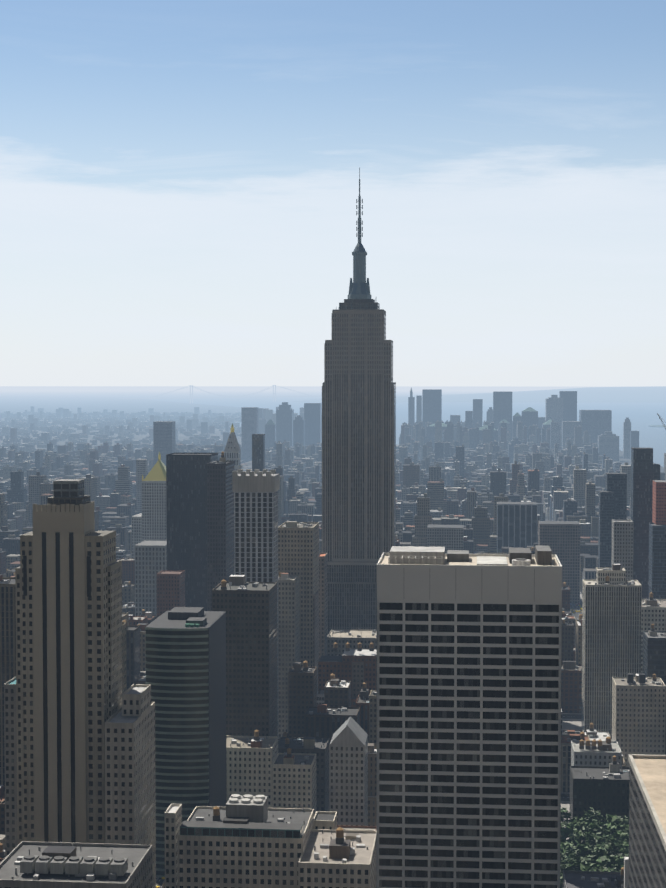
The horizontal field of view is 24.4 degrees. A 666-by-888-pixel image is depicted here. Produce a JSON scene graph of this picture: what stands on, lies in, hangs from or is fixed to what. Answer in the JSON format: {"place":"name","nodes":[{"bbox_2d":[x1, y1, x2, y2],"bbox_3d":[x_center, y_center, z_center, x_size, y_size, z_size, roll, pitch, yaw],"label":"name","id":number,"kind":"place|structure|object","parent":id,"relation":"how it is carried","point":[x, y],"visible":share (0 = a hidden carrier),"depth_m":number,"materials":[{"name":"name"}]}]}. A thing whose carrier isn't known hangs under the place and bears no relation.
{"place":"outdoors","nodes":[
{"label":"outdoors","id":0,"kind":"place"},
{"bbox_2d":[0,396,321,455],"bbox_3d":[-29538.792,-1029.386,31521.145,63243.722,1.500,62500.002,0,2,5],"label":"brooklyn ground","id":1,"kind":"structure","parent":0,"point":[51,404],"depth_m":15274.54,"materials":[{"name":"grey"}]},
{"bbox_2d":[0,406,321,452],"bbox_3d":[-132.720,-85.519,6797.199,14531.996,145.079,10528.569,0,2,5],"label":"distant buildings","id":2,"kind":"structure","parent":1,"relation":"on","point":[197,421],"depth_m":8087.50,"materials":[{"name":"grey concrete"}]},
{"bbox_2d":[0,386,665,466],"bbox_3d":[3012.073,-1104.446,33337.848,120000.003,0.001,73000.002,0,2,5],"label":"water","id":3,"kind":"structure","parent":0,"point":[642,417],"depth_m":21766.29,"materials":[{"name":"blue liquid"}]},
{"bbox_2d":[120,385,310,402],"bbox_3d":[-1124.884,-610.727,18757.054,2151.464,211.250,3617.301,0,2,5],"label":"suspension bridge","id":4,"kind":"structure","parent":3,"relation":"on","point":[273,396],"depth_m":18391.38,"materials":[{"name":"silver metal"}]},
{"bbox_2d":[650,425,665,426],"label":"statue of liberty","id":5,"kind":"object","parent":3,"relation":"on","point":[657,425],"visible":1,"depth_m":8993.35,"materials":[{"name":"metal"}]},
{"bbox_2d":[0,0,665,386],"label":"sky","id":6,"kind":"structure","parent":0,"point":[179,179],"materials":[{"name":"blue"}]},
{"bbox_2d":[156,444,663,887],"bbox_3d":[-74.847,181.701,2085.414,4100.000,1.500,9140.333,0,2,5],"label":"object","id":7,"kind":"structure","parent":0,"point":[622,460],"depth_m":1765.43,"materials":[{"name":"concrete"}]},
{"bbox_2d":[15,479,155,887],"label":"limestone tower","id":8,"kind":"structure","parent":7,"relation":"on","point":[85,750],"depth_m":608.94,"materials":[{"name":"beige stone"}]},
{"bbox_2d":[145,607,226,878],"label":"office tower","id":9,"kind":"structure","parent":7,"relation":"on","point":[185,663],"depth_m":821.83,"materials":[{"name":"black"}]},
{"bbox_2d":[131,423,241,557],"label":"skyscraper","id":10,"kind":"structure","parent":7,"relation":"on","point":[148,523],"depth_m":1851.56,"materials":[{"name":"white stone"}]},
{"bbox_2d":[232,469,279,701],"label":"building","id":11,"kind":"structure","parent":7,"relation":"on","point":[255,491],"depth_m":1045.44,"materials":[{"name":"grey concrete"}]},
{"bbox_2d":[0,575,626,887],"bbox_3d":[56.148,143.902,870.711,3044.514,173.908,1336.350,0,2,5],"label":"city buildings","id":12,"kind":"structure","parent":7,"relation":"on","point":[330,709],"depth_m":1039.98,"materials":[{"name":"grey concrete"}]},
{"bbox_2d":[0,388,665,887],"bbox_3d":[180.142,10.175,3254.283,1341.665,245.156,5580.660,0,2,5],"label":"city buildings","id":13,"kind":"structure","parent":7,"relation":"on","point":[274,822],"depth_m":1097.64,"materials":[{"name":"grey concrete"}]},
{"bbox_2d":[0,420,665,614],"bbox_3d":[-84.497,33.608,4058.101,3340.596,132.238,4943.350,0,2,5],"label":"city buildings","id":14,"kind":"structure","parent":7,"relation":"on","point":[467,479],"depth_m":2938.10,"materials":[{"name":"grey concrete"}]},
{"bbox_2d":[322,167,395,635],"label":"skyscraper","id":15,"kind":"structure","parent":7,"relation":"on","point":[358,461],"depth_m":1273.67,"materials":[{"name":"grey stone"}]},
{"bbox_2d":[156,594,581,885],"bbox_3d":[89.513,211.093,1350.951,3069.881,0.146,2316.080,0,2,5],"label":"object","id":16,"kind":"object","parent":7,"relation":"on","point":[571,724],"visible":0.02,"depth_m":1188.07,"materials":[{"name":"white paint"}]},
{"bbox_2d":[156,592,581,887],"bbox_3d":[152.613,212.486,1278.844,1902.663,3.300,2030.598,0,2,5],"label":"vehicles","id":17,"kind":"object","parent":7,"relation":"on","point":[562,794],"depth_m":1769.40,"materials":[{"name":"paint"}]},
{"bbox_2d":[376,545,561,887],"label":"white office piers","id":18,"kind":"structure","parent":7,"relation":"on","point":[469,649],"depth_m":555.91,"materials":[{"name":"stone"}]},
{"bbox_2d":[560,807,628,887],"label":"trees","id":19,"kind":"object","parent":7,"relation":"on","point":[589,849],"visible":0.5,"depth_m":826.94,"materials":[{"name":"green plant"}]},
{"bbox_2d":[624,754,665,887],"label":"tower","id":20,"kind":"structure","parent":7,"relation":"on","point":[645,864],"depth_m":393.83,"materials":[{"name":"beige concrete"}]},
{"bbox_2d":[293,386,665,402],"bbox_3d":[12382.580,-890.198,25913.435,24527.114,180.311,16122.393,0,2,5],"label":"distant land","id":21,"kind":"structure","parent":0,"point":[653,394],"depth_m":20918.76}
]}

